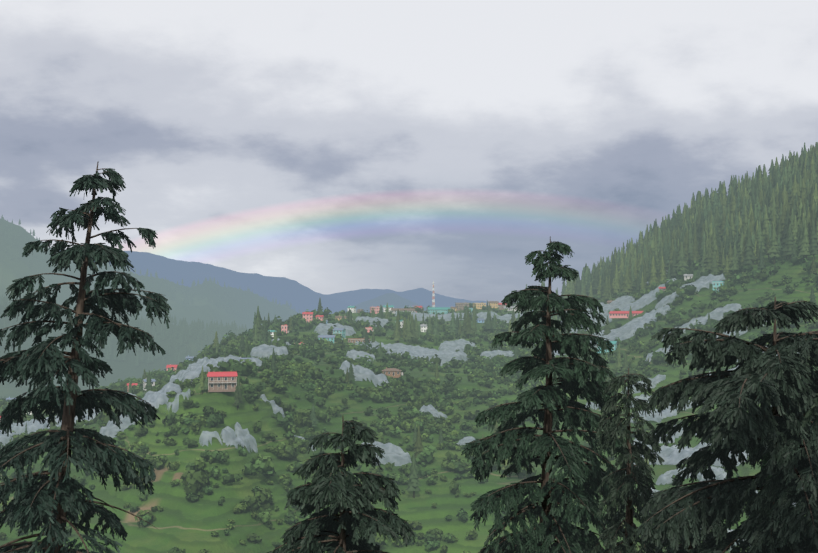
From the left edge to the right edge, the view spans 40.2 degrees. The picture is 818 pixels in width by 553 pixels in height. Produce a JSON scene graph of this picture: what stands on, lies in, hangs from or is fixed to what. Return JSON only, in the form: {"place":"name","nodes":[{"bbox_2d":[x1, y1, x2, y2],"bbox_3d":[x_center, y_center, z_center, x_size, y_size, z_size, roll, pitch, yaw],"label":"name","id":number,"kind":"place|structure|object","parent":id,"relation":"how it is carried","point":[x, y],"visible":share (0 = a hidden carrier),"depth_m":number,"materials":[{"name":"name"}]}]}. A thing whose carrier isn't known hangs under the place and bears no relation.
{"place":"outdoors","nodes":[
{"label":"outdoors","id":0,"kind":"place"},
{"bbox_2d":[0,219,817,552],"bbox_3d":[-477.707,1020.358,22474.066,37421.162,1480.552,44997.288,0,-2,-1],"label":"ground","id":1,"kind":"structure","parent":0,"point":[180,521],"depth_m":556.48,"materials":[{"name":"green plant"}]},
{"bbox_2d":[0,161,171,552],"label":"conifer tree","id":2,"kind":"object","parent":1,"relation":"on","point":[53,500],"visible":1,"depth_m":53.52,"materials":[{"name":"green plant"}]},
{"bbox_2d":[142,378,155,390],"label":"house","id":3,"kind":"structure","parent":1,"relation":"on","point":[153,381],"depth_m":723.56,"materials":[{"name":"white concrete"}]},
{"bbox_2d":[0,215,299,365],"bbox_3d":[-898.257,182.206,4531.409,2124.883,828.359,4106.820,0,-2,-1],"label":"forest","id":4,"kind":"object","parent":1,"relation":"on","point":[198,325],"visible":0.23,"depth_m":3201.98,"materials":[{"name":"green plant"}]},
{"bbox_2d":[166,364,176,370],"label":"house","id":5,"kind":"structure","parent":1,"relation":"on","point":[170,366],"depth_m":811.97,"materials":[{"name":"red concrete"}]},
{"bbox_2d":[185,356,193,360],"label":"house","id":6,"kind":"structure","parent":1,"relation":"on","point":[189,357],"depth_m":842.57,"materials":[{"name":"blue concrete"}]},
{"bbox_2d":[207,371,237,391],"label":"house","id":7,"kind":"structure","parent":1,"relation":"on","point":[222,381],"depth_m":480.09,"materials":[{"name":"beige concrete"}]},
{"bbox_2d":[281,324,289,332],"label":"house","id":8,"kind":"structure","parent":1,"relation":"on","point":[284,328],"depth_m":947.70,"materials":[{"name":"pink concrete"}]},
{"bbox_2d":[302,312,312,321],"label":"house","id":9,"kind":"structure","parent":1,"relation":"on","point":[307,316],"depth_m":1039.39,"materials":[{"name":"pink concrete"}]},
{"bbox_2d":[316,315,323,320],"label":"house","id":10,"kind":"structure","parent":1,"relation":"on","point":[320,317],"depth_m":1034.03,"materials":[{"name":"pink concrete"}]},
{"bbox_2d":[318,335,334,342],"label":"house","id":11,"kind":"structure","parent":1,"relation":"on","point":[330,338],"depth_m":866.79,"materials":[{"name":"teal concrete"}]},
{"bbox_2d":[332,328,345,339],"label":"house","id":12,"kind":"structure","parent":1,"relation":"on","point":[341,331],"depth_m":915.11,"materials":[{"name":"teal concrete"}]},
{"bbox_2d":[267,415,414,552],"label":"conifer tree","id":13,"kind":"object","parent":1,"relation":"on","point":[346,495],"visible":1,"depth_m":53.71,"materials":[{"name":"green plant"}]},
{"bbox_2d":[347,306,356,312],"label":"house","id":14,"kind":"structure","parent":1,"relation":"on","point":[353,309],"depth_m":1202.79,"materials":[{"name":"white concrete"}]},
{"bbox_2d":[348,337,370,344],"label":"house","id":15,"kind":"structure","parent":1,"relation":"on","point":[353,340],"depth_m":867.07,"materials":[{"name":"beige concrete"}]},
{"bbox_2d":[370,306,379,313],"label":"house","id":16,"kind":"structure","parent":1,"relation":"on","point":[376,309],"depth_m":1238.02,"materials":[{"name":"pink concrete"}]},
{"bbox_2d":[383,305,393,311],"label":"house","id":17,"kind":"structure","parent":1,"relation":"on","point":[389,307],"depth_m":1279.32,"materials":[{"name":"white concrete"}]},
{"bbox_2d":[382,367,402,377],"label":"house","id":18,"kind":"structure","parent":1,"relation":"on","point":[395,373],"depth_m":657.44,"materials":[{"name":"beige concrete"}]},
{"bbox_2d":[0,270,802,551],"bbox_3d":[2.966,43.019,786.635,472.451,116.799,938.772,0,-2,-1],"label":"rock outcrops","id":19,"kind":"object","parent":1,"relation":"on","point":[446,353],"visible":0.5,"depth_m":635.93,"materials":[{"name":"grey stone"}]},
{"bbox_2d":[391,308,415,313],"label":"building","id":20,"kind":"structure","parent":1,"relation":"on","point":[393,310],"depth_m":1276.56,"materials":[{"name":"grey concrete"}]},
{"bbox_2d":[0,235,817,552],"bbox_3d":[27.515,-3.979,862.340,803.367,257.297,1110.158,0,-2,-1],"label":"shrubs","id":21,"kind":"object","parent":1,"relation":"on","point":[196,475],"visible":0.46,"depth_m":606.10,"materials":[{"name":"green plant"}]},
{"bbox_2d":[25,142,817,552],"bbox_3d":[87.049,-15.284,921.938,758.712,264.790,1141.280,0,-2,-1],"label":"conifer forest","id":22,"kind":"object","parent":1,"relation":"on","point":[773,214],"visible":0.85,"depth_m":959.34,"materials":[{"name":"green plant"}]},
{"bbox_2d":[420,324,427,331],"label":"house","id":23,"kind":"structure","parent":1,"relation":"on","point":[424,327],"depth_m":1050.20,"materials":[{"name":"white concrete"}]},
{"bbox_2d":[432,279,434,305],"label":"telecom tower","id":24,"kind":"structure","parent":1,"relation":"on","point":[433,295],"depth_m":1378.88,"materials":[{"name":"white metal"}]},
{"bbox_2d":[427,307,453,313],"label":"building","id":25,"kind":"structure","parent":1,"relation":"on","point":[430,310],"depth_m":1338.71,"materials":[{"name":"teal concrete"}]},
{"bbox_2d":[455,302,468,309],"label":"house","id":26,"kind":"structure","parent":1,"relation":"on","point":[460,305],"depth_m":1390.61,"materials":[{"name":"grey concrete"}]},
{"bbox_2d":[473,302,485,308],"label":"house","id":27,"kind":"structure","parent":1,"relation":"on","point":[479,305],"depth_m":1389.98,"materials":[{"name":"yellow concrete"}]},
{"bbox_2d":[476,318,484,322],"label":"house","id":28,"kind":"structure","parent":1,"relation":"on","point":[480,320],"depth_m":1177.81,"materials":[{"name":"blue concrete"}]},
{"bbox_2d":[488,301,498,307],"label":"house","id":29,"kind":"structure","parent":1,"relation":"on","point":[494,304],"depth_m":1387.95,"materials":[{"name":"yellow concrete"}]},
{"bbox_2d":[498,303,506,309],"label":"house","id":30,"kind":"structure","parent":1,"relation":"on","point":[501,306],"depth_m":1360.08,"materials":[{"name":"pink concrete"}]},
{"bbox_2d":[504,306,514,310],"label":"house","id":31,"kind":"structure","parent":1,"relation":"on","point":[511,308],"depth_m":1338.58,"materials":[{"name":"white concrete"}]},
{"bbox_2d":[461,236,632,552],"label":"conifer tree","id":32,"kind":"object","parent":1,"relation":"on","point":[575,374],"visible":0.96,"depth_m":72.42,"materials":[{"name":"green plant"}]},
{"bbox_2d":[597,341,617,352],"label":"house","id":33,"kind":"structure","parent":1,"relation":"on","point":[614,343],"depth_m":806.84,"materials":[{"name":"teal concrete"}]},
{"bbox_2d":[608,311,642,317],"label":"building","id":34,"kind":"structure","parent":1,"relation":"on","point":[618,314],"depth_m":910.66,"materials":[{"name":"pink concrete"}]},
{"bbox_2d":[589,368,664,552],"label":"conifer tree","id":35,"kind":"object","parent":1,"relation":"on","point":[629,497],"visible":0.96,"depth_m":63.85,"materials":[{"name":"green plant"}]},
{"bbox_2d":[684,274,692,280],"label":"house","id":36,"kind":"structure","parent":1,"relation":"on","point":[687,276],"depth_m":916.72,"materials":[{"name":"white concrete"}]},
{"bbox_2d":[655,524,725,552],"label":"conifer tree","id":37,"kind":"object","parent":1,"relation":"on","point":[681,549],"visible":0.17,"depth_m":59.69,"materials":[{"name":"green plant"}]},
{"bbox_2d":[712,280,724,291],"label":"house","id":38,"kind":"structure","parent":1,"relation":"on","point":[716,284],"depth_m":814.53,"materials":[{"name":"teal concrete"}]},
{"bbox_2d":[635,297,817,552],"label":"conifer tree","id":39,"kind":"object","parent":1,"relation":"on","point":[778,439],"visible":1,"depth_m":50.28,"materials":[{"name":"green plant"}]},
{"bbox_2d":[802,393,817,431],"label":"deodar","id":40,"kind":"object","parent":1,"relation":"on","point":[813,410],"visible":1,"depth_m":33.42,"materials":[{"name":"green plant"}]},
{"bbox_2d":[0,0,817,302],"label":"sky","id":41,"kind":"structure","parent":0,"point":[327,147],"materials":[{"name":"grey"}]}
]}

